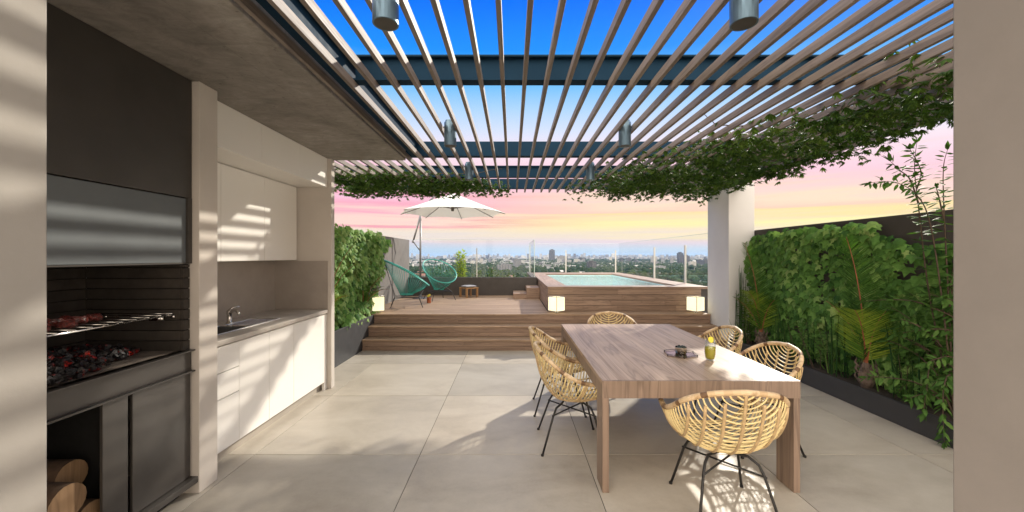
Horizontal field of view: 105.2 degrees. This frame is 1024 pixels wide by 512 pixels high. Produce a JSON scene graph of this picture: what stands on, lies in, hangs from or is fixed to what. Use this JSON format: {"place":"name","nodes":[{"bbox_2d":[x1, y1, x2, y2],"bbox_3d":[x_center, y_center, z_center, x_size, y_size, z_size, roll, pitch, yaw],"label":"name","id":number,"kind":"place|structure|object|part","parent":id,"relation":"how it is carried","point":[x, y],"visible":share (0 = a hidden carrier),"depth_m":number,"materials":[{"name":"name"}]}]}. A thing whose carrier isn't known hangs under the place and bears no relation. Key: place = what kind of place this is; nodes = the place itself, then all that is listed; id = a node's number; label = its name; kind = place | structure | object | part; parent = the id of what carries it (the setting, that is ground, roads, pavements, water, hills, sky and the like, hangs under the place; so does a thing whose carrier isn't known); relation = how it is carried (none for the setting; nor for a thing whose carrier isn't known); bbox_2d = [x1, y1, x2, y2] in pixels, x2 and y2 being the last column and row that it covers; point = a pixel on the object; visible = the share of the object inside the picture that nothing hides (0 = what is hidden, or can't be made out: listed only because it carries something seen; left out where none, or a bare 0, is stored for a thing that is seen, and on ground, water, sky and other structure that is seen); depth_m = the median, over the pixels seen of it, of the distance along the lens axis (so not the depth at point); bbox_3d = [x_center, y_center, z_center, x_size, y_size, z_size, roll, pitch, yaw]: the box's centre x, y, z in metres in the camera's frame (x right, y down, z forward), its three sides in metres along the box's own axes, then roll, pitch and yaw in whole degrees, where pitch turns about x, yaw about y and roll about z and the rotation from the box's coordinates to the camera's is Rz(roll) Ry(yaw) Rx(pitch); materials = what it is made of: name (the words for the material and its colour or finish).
{"place":"outdoors","nodes":[
{"label":"outdoors","id":0,"kind":"place"},
{"bbox_2d":[427,266,453,276],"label":"bush","id":1,"kind":"object","parent":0,"point":[436,273],"visible":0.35,"depth_m":10.84,"materials":[{"name":"green plant"}]},
{"bbox_2d":[453,249,467,276],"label":"bamboo","id":2,"kind":"object","parent":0,"point":[461,269],"visible":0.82,"depth_m":10.84,"materials":[{"name":"green plant"}]},
{"bbox_2d":[471,269,489,276],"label":"bush","id":3,"kind":"object","parent":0,"point":[479,273],"visible":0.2,"depth_m":10.89,"materials":[{"name":"green plant"}]},
{"bbox_2d":[483,268,510,276],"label":"bush","id":4,"kind":"object","parent":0,"point":[496,275],"visible":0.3,"depth_m":10.86,"materials":[{"name":"green plant"}]},
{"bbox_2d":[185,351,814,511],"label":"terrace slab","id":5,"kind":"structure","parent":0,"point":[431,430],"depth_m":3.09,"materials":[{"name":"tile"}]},
{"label":"deck base","id":6,"kind":"structure","parent":5,"relation":"on","visible":0},
{"bbox_2d":[370,295,710,315],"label":"deck","id":7,"kind":"structure","parent":6,"relation":"on","point":[484,305],"depth_m":7.72,"materials":[{"name":"brown wood"}]},
{"bbox_2d":[372,295,384,312],"bbox_3d":[-2.500,0.902,7.310,0.226,0.305,0.227,0,0,-22],"label":"lantern","id":8,"kind":"object","parent":7,"relation":"on","point":[379,302],"visible":0.87,"depth_m":7.21,"materials":[{"name":"beige"}]},
{"bbox_2d":[384,260,429,307],"bbox_3d":[-2.209,0.565,8.215,0.946,0.987,0.799,0,0,-15],"label":"string chair","id":9,"kind":"object","parent":7,"relation":"on","point":[403,293],"visible":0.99,"depth_m":8.11,"materials":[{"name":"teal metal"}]},
{"bbox_2d":[427,294,430,302],"bbox_3d":[-1.860,0.951,8.780,0.101,0.204,0.101,0,0,0],"label":"drink jar","id":10,"kind":"object","parent":7,"relation":"on","point":[428,299],"visible":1,"depth_m":8.74,"materials":[{"name":"orange glass"}]},
{"bbox_2d":[422,259,456,301],"bbox_3d":[-1.771,0.565,9.466,0.799,0.987,0.946,0,0,-34],"label":"string chair","id":11,"kind":"object","parent":7,"relation":"on","point":[437,289],"visible":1,"depth_m":9.56,"materials":[{"name":"teal metal"}]},
{"bbox_2d":[401,190,504,298],"bbox_3d":[-1.379,-0.294,9.040,2.243,2.695,2.327,0,0,-20],"label":"parasol","id":12,"kind":"object","parent":7,"relation":"on","point":[462,207],"visible":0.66,"depth_m":9.49,"materials":[{"name":"white fabric"}]},
{"bbox_2d":[459,287,478,297],"bbox_3d":[-1.115,0.929,10.100,0.364,0.250,0.370,0,0,-38],"label":"stool","id":13,"kind":"object","parent":7,"relation":"on","point":[466,288],"visible":0.9,"depth_m":10.05,"materials":[{"name":"brown wood"}]},
{"bbox_2d":[408,277,536,294],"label":"parapet","id":14,"kind":"structure","parent":7,"relation":"on","point":[497,285],"depth_m":10.49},
{"bbox_2d":[513,285,539,298],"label":"pool steps","id":15,"kind":"structure","parent":7,"relation":"on","point":[532,292],"depth_m":9.64,"materials":[{"name":"brown wood"}]},
{"bbox_2d":[548,296,564,312],"bbox_3d":[0.826,0.902,7.270,0.225,0.305,0.227,0,0,-40],"label":"lantern","id":16,"kind":"object","parent":7,"relation":"on","point":[556,304],"visible":1,"depth_m":7.20,"materials":[{"name":"beige"}]},
{"bbox_2d":[532,273,707,312],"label":"swimming pool","id":17,"kind":"structure","parent":7,"relation":"in","point":[603,292],"depth_m":7.49,"materials":[{"name":"wood"}]},
{"bbox_2d":[565,250,615,272],"bbox_3d":[2.195,0.072,13.881,3.150,1.029,0.050,0,0,0],"label":"glass balustrade","id":18,"kind":"object","parent":17,"relation":"on","point":[566,261],"visible":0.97,"depth_m":13.86,"materials":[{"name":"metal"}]},
{"bbox_2d":[619,233,707,282],"bbox_3d":[3.766,0.072,10.550,0.050,1.029,6.660,0,0,0],"label":"glass balustrade","id":19,"kind":"object","parent":17,"relation":"on","point":[684,259],"visible":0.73,"depth_m":8.49,"materials":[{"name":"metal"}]},
{"bbox_2d":[686,296,704,312],"bbox_3d":[3.410,0.902,7.280,0.226,0.305,0.227,0,0,-28],"label":"lantern","id":20,"kind":"object","parent":7,"relation":"on","point":[696,304],"visible":1,"depth_m":7.21,"materials":[{"name":"beige"}]},
{"bbox_3d":[0.597,1.075,12.286,0.134,1.010,3.329,0,0,0],"label":"parapet","id":21,"kind":"object","parent":5,"relation":"on","visible":0},
{"bbox_2d":[529,240,534,276],"bbox_3d":[0.626,0.063,12.215,0.050,1.010,3.330,0,0,0],"label":"glass balustrade","id":22,"kind":"object","parent":21,"relation":"on","point":[534,257],"visible":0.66,"depth_m":10.55,"materials":[{"name":"metal"}]},
{"bbox_2d":[159,351,952,511],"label":"floor","id":23,"kind":"structure","parent":0,"point":[354,443],"depth_m":3.09,"materials":[{"name":"tile"}]},
{"bbox_2d":[0,0,46,511],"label":"plaster wall","id":24,"kind":"structure","parent":23,"relation":"on","point":[23,255],"depth_m":0.83,"materials":[{"name":"beige paint"}]},
{"bbox_2d":[47,2,197,511],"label":"barbecue grill","id":25,"kind":"object","parent":23,"relation":"on","point":[119,162],"visible":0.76,"depth_m":2.21,"materials":[{"name":"paint"}]},
{"bbox_2d":[47,318,63,327],"bbox_3d":[-2.360,0.348,2.030,0.057,0.052,0.070,0,0,0],"label":"meat","id":26,"kind":"object","parent":25,"relation":"in","point":[52,322],"visible":0.5,"depth_m":2.01,"materials":[{"name":"red food"}]},
{"bbox_2d":[59,315,71,319],"bbox_3d":[-2.460,0.348,2.160,0.043,0.044,0.071,0,0,0],"label":"meat","id":27,"kind":"object","parent":25,"relation":"on","point":[64,317],"visible":0.34,"depth_m":2.15,"materials":[{"name":"red food"}]},
{"bbox_2d":[56,319,77,328],"bbox_3d":[-2.261,0.346,1.990,0.050,0.051,0.086,0,0,0],"label":"meat","id":28,"kind":"object","parent":25,"relation":"in","point":[68,323],"visible":1,"depth_m":1.98,"materials":[{"name":"red food"}]},
{"bbox_2d":[69,316,88,323],"bbox_3d":[-2.361,0.349,2.135,0.045,0.048,0.076,0,0,21],"label":"meat","id":29,"kind":"object","parent":25,"relation":"in","point":[82,319],"visible":0.75,"depth_m":2.13,"materials":[{"name":"red food"}]},
{"bbox_2d":[78,498,99,511],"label":"firewood log","id":30,"kind":"object","parent":25,"relation":"on","point":[91,505],"visible":0.23,"depth_m":2.07,"materials":[{"name":"brown wood"}]},
{"bbox_2d":[47,343,140,384],"bbox_3d":[-2.486,0.552,1.954,0.671,0.130,1.044,0,0,0],"label":"ember bed","id":31,"kind":"object","parent":25,"relation":"on","point":[64,363],"visible":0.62,"depth_m":2.09,"materials":[{"name":"black"}]},
{"bbox_2d":[86,313,102,320],"bbox_3d":[-2.369,0.349,2.224,0.047,0.048,0.076,0,0,6],"label":"meat","id":32,"kind":"object","parent":25,"relation":"in","point":[96,317],"visible":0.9,"depth_m":2.21,"materials":[{"name":"red food"}]},
{"bbox_2d":[47,174,185,264],"bbox_3d":[-2.149,-0.166,1.909,0.023,0.419,1.317,0,0,0],"label":"lift door","id":33,"kind":"structure","parent":25,"relation":"in","point":[88,223],"depth_m":2.08,"materials":[{"name":"grey metal"}]},
{"bbox_2d":[130,373,189,511],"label":"cupboard door","id":34,"kind":"structure","parent":25,"relation":"in","point":[159,414],"depth_m":2.36,"materials":[{"name":"paint"}]},
{"bbox_3d":[-2.470,1.376,1.859,0.541,0.170,0.171,0,0,0],"label":"firewood log","id":35,"kind":"object","parent":25,"relation":"on","visible":0},
{"bbox_2d":[47,482,86,511],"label":"firewood log","id":36,"kind":"object","parent":35,"relation":"on","point":[70,497],"visible":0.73,"depth_m":1.93,"materials":[{"name":"brown wood"}]},
{"bbox_2d":[47,459,87,492],"bbox_3d":[-2.519,1.150,2.045,0.441,0.161,0.162,0,0,0],"label":"firewood log","id":37,"kind":"object","parent":36,"relation":"on","point":[67,470],"visible":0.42,"depth_m":2.04,"materials":[{"name":"brown wood"}]},
{"bbox_2d":[128,81,216,492],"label":"pillar","id":38,"kind":"structure","parent":23,"relation":"on","point":[203,375],"depth_m":2.64,"materials":[{"name":"paint"}]},
{"bbox_2d":[86,159,333,387],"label":"kitchen wall","id":39,"kind":"structure","parent":23,"relation":"on","point":[305,280],"depth_m":4.66,"materials":[{"name":"paint"}]},
{"bbox_2d":[47,0,405,159],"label":"concrete ceiling","id":40,"kind":"structure","parent":39,"relation":"on","point":[236,56],"depth_m":2.38,"materials":[{"name":"grey concrete"}]},
{"bbox_2d":[234,0,952,192],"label":"pergola","id":41,"kind":"object","parent":40,"relation":"on","point":[309,28],"visible":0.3,"depth_m":2.74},
{"bbox_2d":[372,0,398,30],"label":"spot light","id":42,"kind":"object","parent":41,"relation":"attached to","point":[385,15],"visible":1,"depth_m":1.69,"materials":[{"name":"silver metal"}]},
{"bbox_2d":[334,166,513,200],"bbox_3d":[-1.502,-1.140,6.294,3.121,0.288,2.036,0,0,0],"label":"climbing vine","id":43,"kind":"object","parent":41,"relation":"on","point":[425,187],"visible":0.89,"depth_m":6.25,"materials":[{"name":"green plant"}]},
{"bbox_2d":[443,119,455,147],"bbox_3d":[-0.572,-1.135,3.630,0.111,0.235,0.111,0,0,45],"label":"spot light","id":44,"kind":"object","parent":41,"relation":"attached to","point":[449,135],"visible":0.89,"depth_m":3.58,"materials":[{"name":"paint"}]},
{"bbox_2d":[465,162,472,180],"bbox_3d":[-0.575,-1.135,5.250,0.111,0.235,0.111,0,0,45],"label":"spot light","id":45,"kind":"object","parent":41,"relation":"attached to","point":[468,172],"visible":0.91,"depth_m":5.20,"materials":[{"name":"paint"}]},
{"bbox_2d":[586,162,594,180],"bbox_3d":[1.050,-1.135,5.250,0.111,0.235,0.111,0,0,45],"label":"spot light","id":46,"kind":"object","parent":41,"relation":"attached to","point":[590,172],"visible":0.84,"depth_m":5.21,"materials":[{"name":"paint"}]},
{"bbox_2d":[618,119,631,147],"bbox_3d":[1.045,-1.135,3.630,0.111,0.235,0.111,0,0,-45],"label":"spot light","id":47,"kind":"object","parent":41,"relation":"attached to","point":[624,136],"visible":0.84,"depth_m":3.58,"materials":[{"name":"paint"}]},
{"bbox_2d":[729,0,758,30],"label":"spot light","id":48,"kind":"object","parent":41,"relation":"attached to","point":[743,15],"visible":1,"depth_m":1.69,"materials":[{"name":"paint"}]},
{"bbox_2d":[563,40,952,206],"bbox_3d":[2.471,-0.002,4.562,3.214,2.565,5.834,0,0,0],"label":"climbing vine","id":49,"kind":"object","parent":41,"relation":"on","point":[908,104],"visible":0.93,"depth_m":4.04,"materials":[{"name":"green plant"}]},
{"bbox_2d":[217,162,296,260],"bbox_3d":[-2.688,-0.386,3.714,0.255,0.865,1.884,0,0,0],"label":"wall cabinet","id":50,"kind":"object","parent":39,"relation":"attached to","point":[256,217],"depth_m":3.88,"materials":[{"name":"beige paint"}]},
{"bbox_2d":[217,162,220,260],"bbox_3d":[-2.571,-0.383,3.110,0.021,0.861,0.667,0,0,0],"label":"door","id":51,"kind":"structure","parent":50,"relation":"in","point":[218,164],"depth_m":3.42,"materials":[{"name":"beige paint"}]},
{"bbox_2d":[221,164,264,260],"bbox_3d":[-2.571,-0.383,3.750,0.021,0.861,0.607,0,0,0],"label":"door","id":52,"kind":"structure","parent":50,"relation":"in","point":[242,192],"depth_m":3.72,"materials":[{"name":"beige paint"}]},
{"bbox_2d":[265,178,296,260],"bbox_3d":[-2.571,-0.383,4.356,0.021,0.861,0.599,0,0,0],"label":"door","id":53,"kind":"structure","parent":50,"relation":"in","point":[280,198],"depth_m":4.33,"materials":[{"name":"beige paint"}]},
{"bbox_2d":[217,101,326,186],"bbox_3d":[-2.507,-0.991,3.719,0.615,0.342,1.894,0,0,0],"label":"top cabinet","id":54,"kind":"object","parent":39,"relation":"attached to","point":[247,144],"visible":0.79,"depth_m":3.55,"materials":[{"name":"beige paint"}]},
{"bbox_3d":[-2.210,-0.990,3.109,0.021,0.341,0.664,0,0,0],"label":"flap door","id":55,"kind":"part","parent":54,"relation":"part of","materials":[{"name":"beige paint"}]},
{"bbox_3d":[-2.210,-0.990,3.754,0.021,0.341,0.620,0,0,0],"label":"flap door","id":56,"kind":"part","parent":54,"relation":"part of","materials":[{"name":"beige paint"}]},
{"bbox_3d":[-2.210,-0.990,4.366,0.021,0.341,0.599,0,0,0],"label":"flap door","id":57,"kind":"part","parent":54,"relation":"part of","materials":[{"name":"beige paint"}]},
{"bbox_2d":[217,309,327,461],"bbox_3d":[-2.502,1.107,3.714,0.633,0.945,1.888,0,0,0],"label":"base cabinet","id":58,"kind":"object","parent":23,"relation":"on","point":[270,373],"visible":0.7,"depth_m":3.54,"materials":[{"name":"white laminate"}]},
{"bbox_2d":[225,306,239,323],"bbox_3d":[-2.601,0.554,3.650,0.108,0.161,0.174,0,0,-38],"label":"tap","id":59,"kind":"object","parent":58,"relation":"on","point":[230,311],"visible":0.98,"depth_m":3.66,"materials":[{"name":"silver metal"}]},
{"bbox_2d":[217,318,280,335],"bbox_3d":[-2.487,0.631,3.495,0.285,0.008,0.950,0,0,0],"label":"sink","id":60,"kind":"object","parent":58,"relation":"on","point":[233,326],"visible":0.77,"depth_m":3.60,"materials":[{"name":"silver metal"}]},
{"bbox_3d":[-2.212,1.085,3.359,0.019,0.795,0.388,0,0,0],"label":"door","id":61,"kind":"part","parent":58,"relation":"part of","materials":[{"name":"beige paint"}]},
{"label":"door","id":62,"kind":"part","parent":58,"relation":"part of","materials":[{"name":"beige paint"}]},
{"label":"door","id":63,"kind":"part","parent":58,"relation":"part of","materials":[{"name":"beige paint"}]},
{"bbox_2d":[334,315,373,367],"bbox_3d":[-2.639,1.323,5.925,0.277,0.515,2.330,0,0,0],"label":"planter","id":64,"kind":"object","parent":23,"relation":"on","point":[347,344],"visible":0.24,"depth_m":6.05,"materials":[{"name":"concrete"}]},
{"bbox_2d":[334,245,356,306],"bbox_3d":[-2.516,0.480,5.419,0.752,1.279,1.008,0,0,0],"label":"palm","id":65,"kind":"object","parent":64,"relation":"in","point":[350,266],"visible":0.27,"depth_m":5.43,"materials":[{"name":"green plant"}]},
{"bbox_2d":[357,274,390,316],"bbox_3d":[-2.491,0.717,6.931,0.627,0.806,0.769,0,0,-30],"label":"palm","id":66,"kind":"object","parent":64,"relation":"in","point":[368,295],"visible":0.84,"depth_m":6.90,"materials":[{"name":"green plant"}]},
{"bbox_2d":[338,233,408,310],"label":"boundary wall","id":67,"kind":"structure","parent":23,"relation":"on","point":[398,253],"depth_m":9.35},
{"bbox_2d":[334,223,392,330],"bbox_3d":[-2.583,0.338,6.440,0.388,1.674,3.434,0,0,0],"label":"ivy","id":68,"kind":"object","parent":67,"relation":"attached to","point":[368,249],"visible":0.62,"depth_m":6.45,"materials":[{"name":"green plant"}]},
{"bbox_2d":[362,316,726,350],"bbox_3d":[0.549,1.331,6.822,6.092,0.497,0.611,0,0,0],"label":"wooden stair","id":69,"kind":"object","parent":23,"relation":"on","point":[448,333],"visible":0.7,"depth_m":6.82,"materials":[{"name":"wood"}]},
{"bbox_2d":[528,326,586,417],"bbox_3d":[0.478,1.159,4.080,0.620,0.848,0.688,0,0,2],"label":"rattan chair","id":70,"kind":"object","parent":23,"relation":"on","point":[534,337],"visible":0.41,"depth_m":4.02,"materials":[{"name":"beige wicker"}]},
{"bbox_2d":[533,341,596,456],"bbox_3d":[0.488,1.159,3.330,0.620,0.848,0.688,0,0,0],"label":"rattan chair","id":71,"kind":"object","parent":23,"relation":"on","point":[539,356],"visible":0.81,"depth_m":3.21,"materials":[{"name":"beige wicker"}]},
{"bbox_2d":[587,311,636,323],"bbox_3d":[1.290,1.159,4.941,0.688,0.848,0.620,0,0,0],"label":"rattan chair","id":72,"kind":"object","parent":23,"relation":"on","point":[608,317],"visible":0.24,"depth_m":5.20,"materials":[{"name":"beige wicker"}]},
{"bbox_2d":[561,324,799,492],"bbox_3d":[1.263,1.206,3.704,1.320,0.746,2.185,0,0,0],"label":"dining table","id":73,"kind":"object","parent":23,"relation":"on","point":[625,360],"visible":0.88,"depth_m":2.80,"materials":[{"name":"brown wood"}]},
{"bbox_2d":[664,349,697,358],"bbox_3d":[1.420,0.822,3.300,0.259,0.022,0.272,0,0,0],"label":"serving tray","id":74,"kind":"object","parent":73,"relation":"on","point":[681,356],"visible":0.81,"depth_m":3.23,"materials":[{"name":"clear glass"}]},
{"bbox_2d":[675,346,686,354],"bbox_3d":[1.425,0.793,3.305,0.098,0.056,0.098,0,0,0],"label":"bowl","id":75,"kind":"object","parent":74,"relation":"on","point":[682,351],"visible":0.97,"depth_m":3.27,"materials":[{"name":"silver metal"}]},
{"bbox_2d":[704,337,715,360],"bbox_3d":[1.583,0.735,3.128,0.083,0.195,0.088,0,0,0],"label":"drink glass","id":76,"kind":"object","parent":73,"relation":"on","point":[710,352],"visible":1,"depth_m":3.10,"materials":[{"name":"yellow glass"}]},
{"bbox_2d":[693,325,742,414],"bbox_3d":[2.051,1.159,4.120,0.620,0.848,0.688,0,0,0],"label":"rattan chair","id":77,"kind":"object","parent":23,"relation":"on","point":[737,344],"visible":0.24,"depth_m":4.14,"materials":[{"name":"beige wicker"}]},
{"bbox_2d":[658,390,789,511],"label":"rattan chair","id":78,"kind":"object","parent":23,"relation":"on","point":[729,446],"visible":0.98,"depth_m":2.27,"materials":[{"name":"beige wicker"}]},
{"bbox_2d":[708,183,753,349],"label":"column","id":79,"kind":"structure","parent":23,"relation":"on","point":[730,223],"depth_m":6.55,"materials":[{"name":"white paint"}]},
{"bbox_2d":[710,341,806,458],"bbox_3d":[2.042,1.159,3.300,0.620,0.848,0.688,0,0,-2],"label":"rattan chair","id":80,"kind":"object","parent":23,"relation":"on","point":[797,370],"visible":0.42,"depth_m":3.31,"materials":[{"name":"beige wicker"}]},
{"bbox_2d":[730,338,952,448],"bbox_3d":[3.829,1.474,3.850,0.437,0.212,5.300,0,0,0],"label":"planter","id":81,"kind":"object","parent":23,"relation":"on","point":[883,403],"visible":0.38,"depth_m":4.04,"materials":[{"name":"concrete"}]},
{"bbox_2d":[729,265,754,342],"bbox_3d":[3.726,0.777,6.320,0.303,1.253,0.408,0,0,-27],"label":"horsetail","id":82,"kind":"object","parent":81,"relation":"on","point":[741,279],"visible":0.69,"depth_m":6.37,"materials":[{"name":"green plant"}]},
{"bbox_2d":[735,284,763,343],"bbox_3d":[3.817,0.837,6.289,0.389,1.127,0.532,0,0,0],"label":"shrub","id":83,"kind":"object","parent":81,"relation":"on","point":[749,326],"visible":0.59,"depth_m":6.27,"materials":[{"name":"green plant"}]},
{"bbox_2d":[734,241,780,347],"bbox_3d":[3.702,0.597,5.926,0.650,1.646,0.658,0,0,0],"label":"palm","id":84,"kind":"object","parent":81,"relation":"on","point":[761,321],"visible":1,"depth_m":5.89,"materials":[{"name":"green plant"}]},
{"bbox_2d":[766,308,814,364],"bbox_3d":[3.756,1.050,5.332,0.409,0.708,0.836,0,0,0],"label":"horsetail","id":85,"kind":"object","parent":81,"relation":"on","point":[808,338],"visible":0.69,"depth_m":5.32,"materials":[{"name":"green plant"}]},
{"bbox_2d":[784,314,833,369],"bbox_3d":[3.800,1.090,5.012,0.392,0.625,0.646,0,0,0],"label":"shrub","id":86,"kind":"object","parent":81,"relation":"on","point":[804,340],"visible":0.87,"depth_m":4.92,"materials":[{"name":"green plant"}]},
{"bbox_2d":[807,311,861,377],"bbox_3d":[3.906,1.027,4.686,0.413,0.754,0.564,0,0,0],"label":"horsetail","id":87,"kind":"object","parent":81,"relation":"on","point":[839,370],"visible":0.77,"depth_m":4.62,"materials":[{"name":"green plant"}]},
{"bbox_2d":[743,221,952,413],"bbox_3d":[3.941,0.519,4.939,0.231,1.850,3.504,0,0,0],"label":"ivy","id":88,"kind":"object","parent":81,"relation":"in","point":[780,248],"visible":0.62,"depth_m":4.74,"materials":[{"name":"green plant"}]},
{"bbox_2d":[825,234,899,387],"bbox_3d":[3.709,0.592,4.183,0.623,1.656,0.662,0,0,0],"label":"palm","id":89,"kind":"object","parent":81,"relation":"on","point":[865,338],"visible":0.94,"depth_m":4.13,"materials":[{"name":"green plant"}]},
{"bbox_2d":[854,349,948,398],"bbox_3d":[3.766,1.161,3.909,0.296,0.484,0.946,0,0,0],"label":"shrub","id":90,"kind":"object","parent":81,"relation":"in","point":[907,363],"visible":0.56,"depth_m":3.77,"materials":[{"name":"green plant"}]},
{"bbox_2d":[869,319,935,405],"bbox_3d":[3.813,1.002,3.842,0.331,0.801,0.439,0,0,0],"label":"horsetail","id":91,"kind":"object","parent":81,"relation":"on","point":[896,369],"visible":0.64,"depth_m":3.86,"materials":[{"name":"green plant"}]},
{"bbox_2d":[854,135,952,448],"bbox_3d":[3.709,0.251,3.572,0.874,2.733,0.870,0,0,38],"label":"shrub","id":92,"kind":"object","parent":81,"relation":"in","point":[945,362],"visible":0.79,"depth_m":3.50,"materials":[{"name":"green plant"}]},
{"bbox_2d":[754,209,952,399],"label":"boundary wall","id":93,"kind":"structure","parent":23,"relation":"on","point":[900,226],"depth_m":4.06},
{"bbox_2d":[953,0,1023,511],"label":"plaster wall","id":94,"kind":"structure","parent":23,"relation":"on","point":[988,255],"depth_m":0.86,"materials":[{"name":"beige paint"}]},
{"bbox_2d":[314,0,952,256],"label":"sky","id":95,"kind":"structure","parent":0,"point":[597,226],"materials":[{"name":"blue"}]},
{"label":"ground","id":96,"kind":"structure","parent":0,"visible":0},
{"bbox_2d":[497,263,511,269],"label":"office building","id":97,"kind":"structure","parent":96,"relation":"on","point":[503,266],"depth_m":1118.24,"materials":[{"name":"white concrete"}]},
{"bbox_2d":[513,259,520,266],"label":"apartment building","id":98,"kind":"structure","parent":96,"relation":"on","point":[516,262],"depth_m":1489.92,"materials":[{"name":"grey concrete"}]},
{"bbox_2d":[549,249,554,259],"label":"tower","id":99,"kind":"structure","parent":96,"relation":"on","point":[551,254],"depth_m":3481.09,"materials":[{"name":"grey concrete"}]},
{"bbox_2d":[409,253,707,268],"bbox_3d":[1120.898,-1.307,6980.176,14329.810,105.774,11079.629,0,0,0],"label":"city","id":100,"kind":"object","parent":96,"relation":"on","point":[573,256],"visible":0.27,"depth_m":5307.68},
{"bbox_2d":[409,258,707,285],"bbox_3d":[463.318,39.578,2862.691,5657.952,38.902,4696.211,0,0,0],"label":"woods","id":101,"kind":"object","parent":96,"relation":"on","point":[673,271],"visible":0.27,"depth_m":1110.94,"materials":[{"name":"green plant"}]},
{"bbox_2d":[557,256,567,259],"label":"apartment building","id":102,"kind":"structure","parent":96,"relation":"on","point":[561,257],"depth_m":2485.29,"materials":[{"name":"white concrete"}]},
{"bbox_2d":[587,261,595,267],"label":"apartment building","id":103,"kind":"structure","parent":96,"relation":"on","point":[591,264],"depth_m":1281.40,"materials":[{"name":"grey concrete"}]},
{"bbox_2d":[677,252,682,262],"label":"tower","id":104,"kind":"structure","parent":96,"relation":"on","point":[679,257],"depth_m":2169.68,"materials":[{"name":"grey concrete"}]},
{"bbox_2d":[683,255,689,262],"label":"tower","id":105,"kind":"structure","parent":96,"relation":"on","point":[687,258],"depth_m":2189.05,"materials":[{"name":"grey concrete"}]},
{"bbox_2d":[688,261,696,265],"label":"apartment building","id":106,"kind":"structure","parent":96,"relation":"on","point":[693,263],"depth_m":1608.14,"materials":[{"name":"beige concrete"}]},
{"bbox_2d":[697,259,703,264],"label":"apartment building","id":107,"kind":"structure","parent":96,"relation":"on","point":[700,261],"depth_m":1828.57,"materials":[{"name":"grey concrete"}]}
]}

